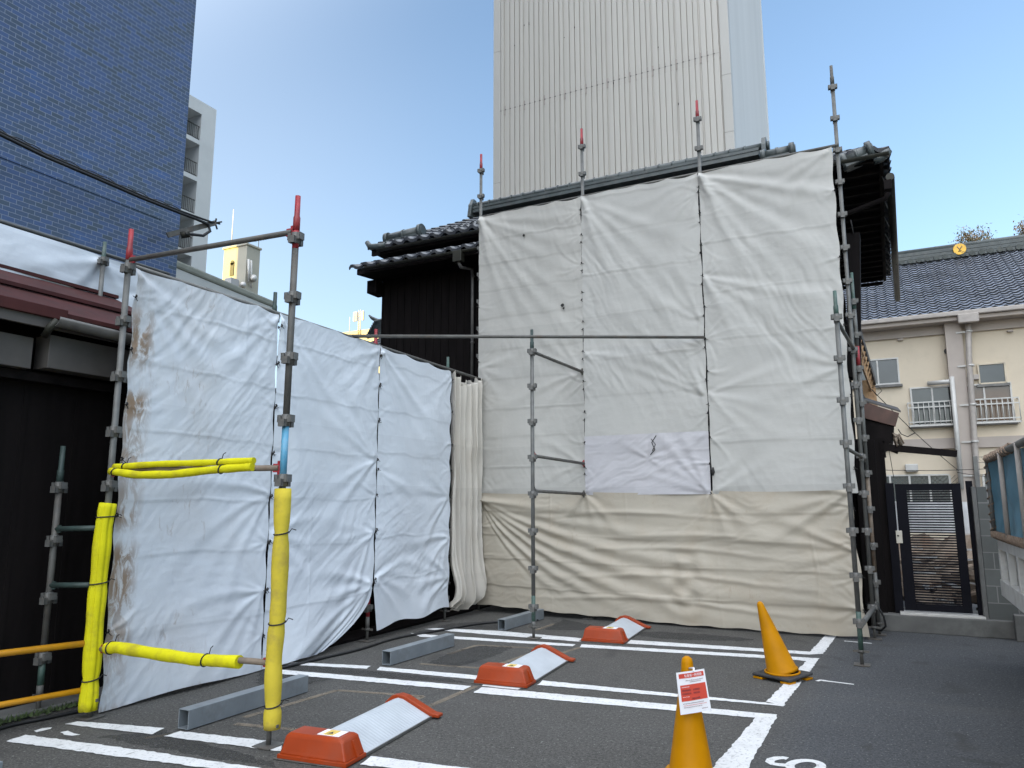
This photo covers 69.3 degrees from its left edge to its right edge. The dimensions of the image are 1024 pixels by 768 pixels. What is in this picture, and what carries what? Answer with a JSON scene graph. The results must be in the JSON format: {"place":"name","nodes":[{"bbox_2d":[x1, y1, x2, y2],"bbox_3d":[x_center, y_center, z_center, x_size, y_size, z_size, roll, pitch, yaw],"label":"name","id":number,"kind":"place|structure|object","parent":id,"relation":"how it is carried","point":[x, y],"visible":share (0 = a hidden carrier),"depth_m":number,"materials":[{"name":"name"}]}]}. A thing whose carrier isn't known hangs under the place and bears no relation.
{"place":"outdoors","nodes":[
{"label":"outdoors","id":0,"kind":"place"},
{"bbox_2d":[0,0,195,277],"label":"blue building","id":1,"kind":"structure","parent":0,"point":[101,87],"depth_m":13.83,"materials":[{"name":"tile"}]},
{"bbox_2d":[166,218,221,238],"bbox_3d":[-6.319,-3.150,14.877,0.300,0.658,1.102,-9,-13,43],"label":"cable bracket","id":2,"kind":"object","parent":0,"point":[182,231],"visible":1,"depth_m":14.80,"materials":[{"name":"metal"}]},
{"bbox_2d":[0,129,216,236],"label":"service cable","id":3,"kind":"object","parent":2,"relation":"hanging from","point":[50,157],"visible":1,"depth_m":13.07,"materials":[{"name":"black plastic"}]},
{"bbox_2d":[177,94,216,271],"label":"apartment block","id":4,"kind":"structure","parent":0,"point":[198,164],"depth_m":54.67,"materials":[{"name":"white concrete"}]},
{"bbox_2d":[176,261,272,308],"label":"white building","id":5,"kind":"structure","parent":0,"point":[186,272],"depth_m":34.10,"materials":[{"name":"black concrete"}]},
{"bbox_2d":[222,209,261,293],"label":"rooftop penthouse","id":6,"kind":"object","parent":5,"relation":"on","point":[241,263],"visible":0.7,"depth_m":87.27,"materials":[{"name":"white metal"}]},
{"bbox_2d":[229,260,233,275],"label":"window","id":7,"kind":"structure","parent":6,"relation":"in","point":[232,262],"depth_m":87.37,"materials":[{"name":"yellow glass"}]},
{"bbox_2d":[367,315,380,406],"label":"tiled roof house","id":8,"kind":"structure","parent":0,"point":[376,323],"depth_m":27.07,"materials":[{"name":"grey tile"}]},
{"bbox_2d":[0,601,1023,767],"bbox_3d":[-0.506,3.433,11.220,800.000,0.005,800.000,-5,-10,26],"label":"asphalt ground","id":9,"kind":"structure","parent":0,"point":[912,700],"depth_m":5.84,"materials":[{"name":"grey asphalt"}]},
{"bbox_2d":[0,701,77,725],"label":"weeds","id":10,"kind":"object","parent":9,"relation":"on","point":[37,713],"visible":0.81,"depth_m":5.62,"materials":[{"name":"green plant"}]},
{"bbox_2d":[0,710,78,729],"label":"curb","id":11,"kind":"structure","parent":9,"relation":"on","point":[6,726],"depth_m":5.49,"materials":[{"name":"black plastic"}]},
{"bbox_2d":[0,640,84,707],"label":"guard rail","id":12,"kind":"object","parent":9,"relation":"on","point":[37,649],"visible":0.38,"depth_m":5.38,"materials":[{"name":"orange metal"}]},
{"bbox_2d":[29,446,67,717],"bbox_3d":[-3.636,1.518,5.835,0.150,2.056,0.150,-5,-10,26],"label":"scaffold pole","id":13,"kind":"object","parent":9,"relation":"on","point":[53,541],"visible":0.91,"depth_m":5.82,"materials":[{"name":"metal"}]},
{"bbox_2d":[49,581,89,588],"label":"scaffold pipe","id":14,"kind":"object","parent":13,"relation":"attached to","point":[54,585],"visible":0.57,"depth_m":5.78,"materials":[{"name":"grey metal"}]},
{"bbox_2d":[55,525,94,532],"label":"scaffold pipe","id":15,"kind":"object","parent":13,"relation":"attached to","point":[59,528],"visible":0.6,"depth_m":5.85,"materials":[{"name":"grey metal"}]},
{"bbox_2d":[0,264,131,723],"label":"red roofed house","id":16,"kind":"structure","parent":9,"relation":"on","point":[58,351],"depth_m":6.07,"materials":[{"name":"wood"}]},
{"bbox_2d":[97,241,108,296],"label":"scaffold pole","id":17,"kind":"object","parent":16,"relation":"on","point":[103,260],"visible":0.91,"depth_m":8.23,"materials":[{"name":"metal"}]},
{"bbox_2d":[0,219,169,274],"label":"scaffold pipe","id":18,"kind":"object","parent":17,"relation":"attached to","point":[29,230],"visible":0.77,"depth_m":8.04,"materials":[{"name":"metal"}]},
{"bbox_2d":[0,223,137,306],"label":"tarpaulin","id":19,"kind":"object","parent":18,"relation":"hanging from","point":[28,251],"visible":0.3,"depth_m":7.82,"materials":[{"name":"white fabric"}]},
{"bbox_2d":[74,229,135,720],"bbox_3d":[-3.191,0.611,5.901,0.150,3.866,0.150,-5,-10,26],"label":"scaffold pole","id":20,"kind":"object","parent":9,"relation":"on","point":[114,431],"visible":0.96,"depth_m":5.99,"materials":[{"name":"metal"}]},
{"bbox_2d":[78,503,121,712],"bbox_3d":[-3.188,1.698,5.711,0.156,1.548,0.168,-5,-10,26],"label":"foam guard","id":21,"kind":"object","parent":20,"relation":"attached to","point":[95,609],"visible":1,"depth_m":5.65,"materials":[{"name":"yellow plastic"}]},
{"bbox_2d":[178,674,307,729],"bbox_3d":[-2.073,2.487,5.836,0.105,0.135,1.230,-5,-10,26],"label":"wheel stop","id":22,"kind":"object","parent":9,"relation":"on","point":[209,711],"visible":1,"depth_m":5.63,"materials":[{"name":"metal"}]},
{"bbox_2d":[256,292,279,671],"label":"scaffold pole","id":23,"kind":"object","parent":9,"relation":"on","point":[274,306],"visible":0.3,"depth_m":7.76,"materials":[{"name":"metal"}]},
{"bbox_2d":[99,268,279,712],"bbox_3d":[-2.795,0.890,6.710,0.068,3.558,1.722,-5,-10,26],"label":"tarpaulin","id":24,"kind":"object","parent":23,"relation":"attached to","point":[188,573],"visible":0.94,"depth_m":6.59,"materials":[{"name":"white fabric"}]},
{"bbox_2d":[136,265,480,380],"bbox_3d":[-1.868,-0.540,8.975,0.043,0.113,6.120,-5,-10,26],"label":"scaffold pipe","id":25,"kind":"object","parent":23,"relation":"attached to","point":[149,271],"visible":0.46,"depth_m":7.68,"materials":[{"name":"metal"}]},
{"bbox_2d":[374,346,453,630],"bbox_3d":[-1.246,1.339,9.724,0.065,3.440,1.752,-5,-10,26],"label":"tarpaulin","id":26,"kind":"object","parent":25,"relation":"hanging from","point":[411,572],"visible":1,"depth_m":9.63,"materials":[{"name":"white fabric"}]},
{"bbox_2d":[449,370,485,610],"bbox_3d":[-0.625,1.554,10.980,0.367,3.479,1.030,-5,-10,26],"label":"tarpaulin","id":27,"kind":"object","parent":25,"relation":"hanging from","point":[466,554],"visible":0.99,"depth_m":10.87,"materials":[{"name":"white fabric"}]},
{"bbox_2d":[348,334,704,338],"bbox_3d":[0.328,-0.606,9.487,4.755,0.303,0.042,2,-10,-15],"label":"scaffold pipe","id":28,"kind":"object","parent":25,"relation":"attached to","point":[529,336],"visible":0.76,"depth_m":9.45,"materials":[{"name":"metal"}]},
{"bbox_2d":[262,313,381,668],"bbox_3d":[-1.998,1.129,8.194,0.123,3.555,1.787,-5,-10,26],"label":"tarpaulin","id":29,"kind":"object","parent":23,"relation":"attached to","point":[332,459],"visible":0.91,"depth_m":8.19,"materials":[{"name":"white fabric"}]},
{"bbox_2d":[252,195,304,750],"bbox_3d":[-1.615,0.505,5.235,0.171,3.856,0.150,-5,-10,26],"label":"scaffold pole","id":30,"kind":"object","parent":9,"relation":"on","point":[288,359],"visible":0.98,"depth_m":5.30,"materials":[{"name":"metal"}]},
{"bbox_2d":[99,645,265,666],"bbox_3d":[-2.403,1.957,5.341,1.686,0.125,0.043,-4,-10,23],"label":"scaffold pipe","id":31,"kind":"object","parent":30,"relation":"attached to","point":[252,661],"visible":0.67,"depth_m":5.07,"materials":[{"name":"metal"}]},
{"bbox_2d":[102,634,242,668],"bbox_3d":[-2.479,1.947,5.381,1.300,0.156,0.119,-4,-10,22],"label":"foam guard","id":32,"kind":"object","parent":31,"relation":"attached to","point":[171,655],"visible":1,"depth_m":5.32,"materials":[{"name":"yellow plastic"}]},
{"bbox_2d":[112,461,279,476],"bbox_3d":[-2.405,0.639,5.556,1.685,0.115,0.043,-4,-10,23],"label":"scaffold pipe","id":33,"kind":"object","parent":30,"relation":"attached to","point":[274,467],"visible":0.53,"depth_m":5.54,"materials":[{"name":"metal"}]},
{"bbox_2d":[107,462,254,478],"bbox_3d":[-2.500,0.638,5.554,1.419,0.141,0.097,-4,-10,23],"label":"foam guard","id":34,"kind":"object","parent":33,"relation":"attached to","point":[197,471],"visible":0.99,"depth_m":5.48,"materials":[{"name":"yellow plastic"}]},
{"bbox_2d":[112,452,255,468],"bbox_3d":[-2.486,0.580,5.581,1.404,0.115,0.085,-4,-10,23],"label":"foam guard","id":35,"kind":"object","parent":33,"relation":"attached to","point":[179,463],"visible":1,"depth_m":5.53,"materials":[{"name":"yellow plastic"}]},
{"bbox_2d":[129,225,292,262],"bbox_3d":[-2.401,-1.080,5.827,1.714,0.115,0.043,-4,-10,23],"label":"scaffold pipe","id":36,"kind":"object","parent":30,"relation":"attached to","point":[133,259],"visible":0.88,"depth_m":5.78,"materials":[{"name":"metal"}]},
{"bbox_2d":[263,488,295,730],"bbox_3d":[-1.598,1.520,5.077,0.150,1.592,0.145,-5,-10,26],"label":"foam guard","id":37,"kind":"object","parent":30,"relation":"attached to","point":[272,714],"visible":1,"depth_m":5.03,"materials":[{"name":"yellow plastic"}]},
{"bbox_2d":[272,692,442,767],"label":"wheel lock","id":38,"kind":"object","parent":9,"relation":"on","point":[365,734],"visible":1,"depth_m":4.83,"materials":[{"name":"orange plastic"}]},
{"bbox_2d":[342,310,379,372],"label":"rooftop","id":39,"kind":"object","parent":9,"relation":"on","point":[356,316],"visible":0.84,"depth_m":103.18,"materials":[{"name":"metal"}]},
{"bbox_2d":[359,329,380,641],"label":"scaffold pole","id":40,"kind":"object","parent":9,"relation":"on","point":[368,610],"visible":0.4,"depth_m":8.74,"materials":[{"name":"metal"}]},
{"bbox_2d":[261,388,493,654],"bbox_3d":[-1.617,1.745,9.850,0.390,2.900,5.836,-5,-10,26],"label":"board fence","id":41,"kind":"object","parent":9,"relation":"on","point":[354,632],"visible":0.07,"depth_m":9.68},
{"bbox_2d":[282,619,538,668],"bbox_3d":[-1.139,3.028,8.810,0.473,0.028,4.102,-8,-12,40],"label":"ground cable","id":42,"kind":"object","parent":9,"relation":"on","point":[358,649],"visible":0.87,"depth_m":8.54,"materials":[{"name":"black plastic"}]},
{"bbox_2d":[382,633,453,665],"bbox_3d":[-0.979,2.823,7.909,0.105,0.135,1.170,-5,-11,28],"label":"wheel stop","id":43,"kind":"object","parent":9,"relation":"on","point":[401,653],"visible":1,"depth_m":7.78,"materials":[{"name":"metal"}]},
{"bbox_2d":[437,357,451,621],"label":"scaffold pole","id":44,"kind":"object","parent":9,"relation":"on","point":[444,611],"visible":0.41,"depth_m":10.26,"materials":[{"name":"metal"}]},
{"bbox_2d":[473,154,484,610],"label":"scaffold pole","id":45,"kind":"object","parent":9,"relation":"on","point":[481,171],"visible":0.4,"depth_m":12.25,"materials":[{"name":"metal"}]},
{"bbox_2d":[481,143,838,216],"bbox_3d":[1.889,-2.955,11.004,5.450,0.053,0.043,-5,-10,26],"label":"scaffold pipe","id":46,"kind":"object","parent":45,"relation":"attached to","point":[773,157],"visible":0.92,"depth_m":10.65,"materials":[{"name":"metal"}]},
{"bbox_2d":[580,173,708,435],"bbox_3d":[1.843,-1.096,10.630,1.846,3.750,0.057,-5,-10,26],"label":"tarpaulin","id":47,"kind":"object","parent":46,"relation":"hanging from","point":[641,270],"visible":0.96,"depth_m":10.61,"materials":[{"name":"white fabric"}]},
{"bbox_2d":[584,431,711,495],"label":"tarpaulin","id":48,"kind":"object","parent":47,"relation":"attached to","point":[660,463],"visible":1,"depth_m":10.23,"materials":[{"name":"white fabric"}]},
{"bbox_2d":[698,147,857,493],"bbox_3d":[3.431,-0.845,9.761,1.826,4.530,0.128,-5,-10,26],"label":"tarpaulin","id":49,"kind":"object","parent":46,"relation":"hanging from","point":[771,277],"visible":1,"depth_m":9.77,"materials":[{"name":"white fabric"}]},
{"bbox_2d":[498,609,543,630],"bbox_3d":[0.134,3.150,9.925,0.105,0.135,1.120,-5,-11,28],"label":"wheel stop","id":50,"kind":"object","parent":9,"relation":"on","point":[513,621],"visible":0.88,"depth_m":9.74,"materials":[{"name":"metal"}]},
{"bbox_2d":[472,644,575,688],"bbox_3d":[0.141,2.685,7.120,0.590,0.154,1.260,-4,-10,22],"label":"wheel lock","id":51,"kind":"object","parent":9,"relation":"on","point":[536,664],"visible":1,"depth_m":6.68,"materials":[{"name":"orange plastic"}]},
{"bbox_2d":[525,329,541,639],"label":"scaffold pole","id":52,"kind":"object","parent":9,"relation":"on","point":[533,607],"visible":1,"depth_m":9.13,"materials":[{"name":"metal"}]},
{"bbox_2d":[535,352,583,374],"bbox_3d":[0.654,-0.295,10.190,0.043,0.100,1.666,-5,-10,28],"label":"scaffold pipe","id":53,"kind":"object","parent":52,"relation":"attached to","point":[581,371],"visible":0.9,"depth_m":10.16,"materials":[{"name":"metal"}]},
{"bbox_2d":[534,452,584,466],"bbox_3d":[0.656,1.023,9.976,0.043,0.120,1.667,-5,-10,28],"label":"scaffold pipe","id":54,"kind":"object","parent":52,"relation":"attached to","point":[582,463],"visible":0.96,"depth_m":9.96,"materials":[{"name":"metal"}]},
{"bbox_2d":[535,488,584,497],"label":"scaffold pipe","id":55,"kind":"object","parent":52,"relation":"attached to","point":[561,492],"visible":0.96,"depth_m":9.87,"materials":[{"name":"metal"}]},
{"bbox_2d":[578,128,596,618],"bbox_3d":[1.094,-0.351,11.013,0.150,7.396,0.150,-5,-10,26],"label":"scaffold pole","id":56,"kind":"object","parent":9,"relation":"on","point":[582,173],"visible":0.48,"depth_m":11.49,"materials":[{"name":"metal"}]},
{"bbox_2d":[477,197,586,493],"bbox_3d":[0.254,-0.581,11.354,1.852,4.530,0.091,-5,-10,26],"label":"tarpaulin","id":57,"kind":"object","parent":56,"relation":"attached to","point":[530,267],"visible":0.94,"depth_m":11.35,"materials":[{"name":"white fabric"}]},
{"bbox_2d":[477,490,869,636],"bbox_3d":[1.830,2.335,10.049,5.348,1.740,0.148,-5,-10,26],"label":"tarpaulin","id":58,"kind":"object","parent":56,"relation":"attached to","point":[726,559],"visible":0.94,"depth_m":9.85,"materials":[{"name":"beige fabric"}]},
{"bbox_2d":[579,615,650,643],"bbox_3d":[1.293,3.013,9.141,0.590,0.154,1.230,-4,-10,23],"label":"wheel lock","id":59,"kind":"object","parent":9,"relation":"on","point":[623,629],"visible":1,"depth_m":8.69,"materials":[{"name":"orange plastic"}]},
{"bbox_2d":[349,137,956,625],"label":"traditional house","id":60,"kind":"structure","parent":9,"relation":"on","point":[423,281],"depth_m":13.31,"materials":[{"name":"black wood"}]},
{"bbox_2d":[871,389,958,470],"bbox_3d":[6.839,0.846,12.413,0.012,1.080,4.207,-9,-13,44],"label":"overhead wire","id":61,"kind":"object","parent":60,"relation":"attached to","point":[912,430],"visible":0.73,"depth_m":12.19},
{"bbox_2d":[890,469,973,470],"bbox_3d":[7.344,1.371,12.069,2.349,0.070,0.012,-5,-10,26],"label":"overhead wire","id":62,"kind":"object","parent":60,"relation":"attached to","point":[928,470],"visible":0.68,"depth_m":12.29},
{"bbox_2d":[665,656,712,767],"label":"traffic cone","id":63,"kind":"object","parent":9,"relation":"on","point":[690,748],"visible":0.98,"depth_m":4.24,"materials":[{"name":"orange plastic"}]},
{"bbox_2d":[676,667,710,714],"bbox_3d":[1.058,1.767,4.274,0.183,0.261,0.131,-5,-10,26],"label":"notice","id":64,"kind":"object","parent":63,"relation":"attached to","point":[693,694],"visible":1,"depth_m":4.23,"materials":[{"name":"white paper"}]},
{"bbox_2d":[693,100,725,628],"bbox_3d":[2.700,-0.484,10.210,0.150,7.396,0.150,-5,-10,26],"label":"scaffold pole","id":65,"kind":"object","parent":9,"relation":"on","point":[697,119],"visible":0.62,"depth_m":10.65,"materials":[{"name":"metal"}]},
{"bbox_2d":[752,669,812,682],"bbox_3d":[2.496,2.673,6.830,0.390,0.042,0.390,7,-12,-37],"label":"cone weight","id":66,"kind":"object","parent":9,"relation":"on","point":[762,673],"visible":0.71,"depth_m":6.72,"materials":[{"name":"black rubber"}]},
{"bbox_2d":[753,601,812,684],"bbox_3d":[2.497,2.378,6.879,0.380,0.684,0.380,7,-12,-37],"label":"traffic cone","id":67,"kind":"object","parent":66,"relation":"on","point":[779,661],"visible":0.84,"depth_m":6.81,"materials":[{"name":"orange plastic"}]},
{"bbox_2d":[830,290,870,666],"bbox_3d":[3.487,0.897,7.686,0.150,3.856,0.150,-5,-10,26],"label":"scaffold pole","id":68,"kind":"object","parent":9,"relation":"on","point":[855,575],"visible":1,"depth_m":7.64,"materials":[{"name":"metal"}]},
{"bbox_2d":[839,322,857,356],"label":"scaffold pipe","id":69,"kind":"object","parent":68,"relation":"attached to","point":[846,336],"visible":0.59,"depth_m":8.71,"materials":[{"name":"metal"}]},
{"bbox_2d":[862,601,877,626],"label":"scaffold pipe","id":70,"kind":"object","parent":68,"relation":"attached to","point":[869,613],"visible":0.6,"depth_m":8.30,"materials":[{"name":"metal"}]},
{"bbox_2d":[828,65,881,639],"bbox_3d":[4.315,-0.632,9.406,0.150,7.426,0.150,-5,-10,26],"label":"scaffold pole","id":71,"kind":"object","parent":9,"relation":"on","point":[869,568],"visible":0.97,"depth_m":9.33,"materials":[{"name":"metal"}]},
{"bbox_2d":[849,448,865,461],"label":"scaffold pipe","id":72,"kind":"object","parent":71,"relation":"attached to","point":[852,451],"visible":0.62,"depth_m":8.46,"materials":[{"name":"metal"}]},
{"bbox_2d":[850,272,886,635],"bbox_3d":[4.511,0.800,9.459,0.150,4.616,0.150,-5,-10,26],"label":"scaffold pole","id":73,"kind":"object","parent":9,"relation":"on","point":[867,471],"visible":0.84,"depth_m":9.41,"materials":[{"name":"metal"}]},
{"bbox_2d":[865,603,886,631],"bbox_3d":[4.438,2.827,8.997,0.183,0.351,0.214,8,-12,-41],"label":"cable loop","id":74,"kind":"object","parent":73,"relation":"attached to","point":[884,619],"visible":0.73,"depth_m":8.92,"materials":[{"name":"black plastic"}]},
{"bbox_2d":[898,533,977,610],"bbox_3d":[6.405,2.663,10.476,2.577,1.155,1.485,-5,-10,26],"label":"scrap timber","id":75,"kind":"object","parent":9,"relation":"on","point":[971,572],"visible":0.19,"depth_m":10.64,"materials":[{"name":"wood"}]},
{"bbox_2d":[895,502,969,533],"bbox_3d":[6.672,2.018,11.185,2.340,0.470,0.040,-5,-10,26],"label":"white panel","id":76,"kind":"object","parent":75,"relation":"on","point":[966,517],"visible":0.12,"depth_m":11.27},
{"bbox_2d":[912,546,974,605],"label":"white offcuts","id":77,"kind":"object","parent":75,"relation":"on","point":[935,573],"visible":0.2,"depth_m":10.19,"materials":[{"name":"white"}]},
{"bbox_2d":[880,607,1014,638],"bbox_3d":[5.531,3.027,9.494,1.530,0.235,0.900,-5,-10,26],"label":"doorstep","id":78,"kind":"object","parent":9,"relation":"on","point":[974,624],"visible":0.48,"depth_m":9.11,"materials":[{"name":"concrete"}]},
{"bbox_2d":[885,481,982,615],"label":"garden gate","id":79,"kind":"structure","parent":78,"relation":"on","point":[901,536],"depth_m":9.45,"materials":[{"name":"black metal"}]},
{"bbox_2d":[982,437,1023,612],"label":"fence","id":80,"kind":"object","parent":9,"relation":"on","point":[1003,467],"visible":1,"depth_m":6.68,"materials":[{"name":"blue"}]},
{"bbox_2d":[189,0,1023,387],"label":"sky","id":81,"kind":"structure","parent":0,"point":[378,114],"materials":[{"name":"blue"}]},
{"bbox_2d":[493,0,769,198],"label":"clad tower","id":82,"kind":"structure","parent":0,"point":[625,85],"depth_m":27.58,"materials":[{"name":"white metal"}]},
{"bbox_2d":[842,234,1023,539],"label":"cream building","id":83,"kind":"structure","parent":0,"point":[950,376],"depth_m":23.79,"materials":[{"name":"beige paint"}]},
{"bbox_2d":[852,357,902,389],"bbox_3d":[12.083,-0.350,24.610,1.535,0.971,0.118,-5,-10,26],"label":"window","id":84,"kind":"structure","parent":83,"relation":"in","point":[886,370],"depth_m":24.49,"materials":[{"name":"white metal"}]},
{"bbox_2d":[886,474,957,501],"bbox_3d":[12.935,3.333,23.604,2.704,0.900,0.068,-5,-10,26],"label":"window","id":85,"kind":"structure","parent":83,"relation":"in","point":[907,478],"depth_m":23.54,"materials":[{"name":"white metal"}]},
{"bbox_2d":[910,385,952,428],"bbox_3d":[13.494,0.734,23.710,1.366,1.333,0.118,-5,-10,26],"label":"window","id":86,"kind":"structure","parent":83,"relation":"in","point":[931,393],"depth_m":23.77,"materials":[{"name":"white metal"}]},
{"bbox_2d":[982,475,986,486],"bbox_3d":[15.473,3.152,22.331,2.144,0.900,0.068,-5,-10,26],"label":"window","id":87,"kind":"structure","parent":83,"relation":"in","point":[984,479],"depth_m":22.81,"materials":[{"name":"white glass"}]},
{"bbox_2d":[967,382,1017,425],"bbox_3d":[14.806,0.629,23.054,1.472,1.309,0.118,-5,-10,26],"label":"window","id":88,"kind":"structure","parent":83,"relation":"in","point":[997,391],"depth_m":23.00,"materials":[{"name":"white metal"}]},
{"bbox_2d":[977,362,1009,387],"bbox_3d":[14.990,-0.294,23.109,0.876,0.749,0.118,-5,-10,26],"label":"window","id":89,"kind":"structure","parent":83,"relation":"in","point":[994,374],"depth_m":23.12,"materials":[{"name":"metal"}]},
{"bbox_2d":[948,223,997,243],"bbox_3d":[22.009,-0.345,34.196,2.280,14.793,2.492,-1,-9,5],"label":"tree","id":90,"kind":"object","parent":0,"point":[968,238],"visible":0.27,"depth_m":35.07,"materials":[{"name":"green plant"}]},
{"bbox_2d":[970,486,1023,641],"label":"block wall","id":91,"kind":"structure","parent":0,"point":[996,605],"depth_m":9.04,"materials":[{"name":"concrete"}]},
{"bbox_2d":[972,456,984,486],"bbox_3d":[7.135,0.993,8.666,2.951,0.380,0.050,-5,-10,26],"label":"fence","id":92,"kind":"object","parent":91,"relation":"on","point":[976,471],"visible":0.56,"depth_m":9.29,"materials":[{"name":"metal"}]},
{"bbox_2d":[1013,214,1023,234],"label":"tree","id":93,"kind":"object","parent":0,"point":[1021,231],"visible":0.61,"depth_m":32.65,"materials":[{"name":"green plant"}]}
]}

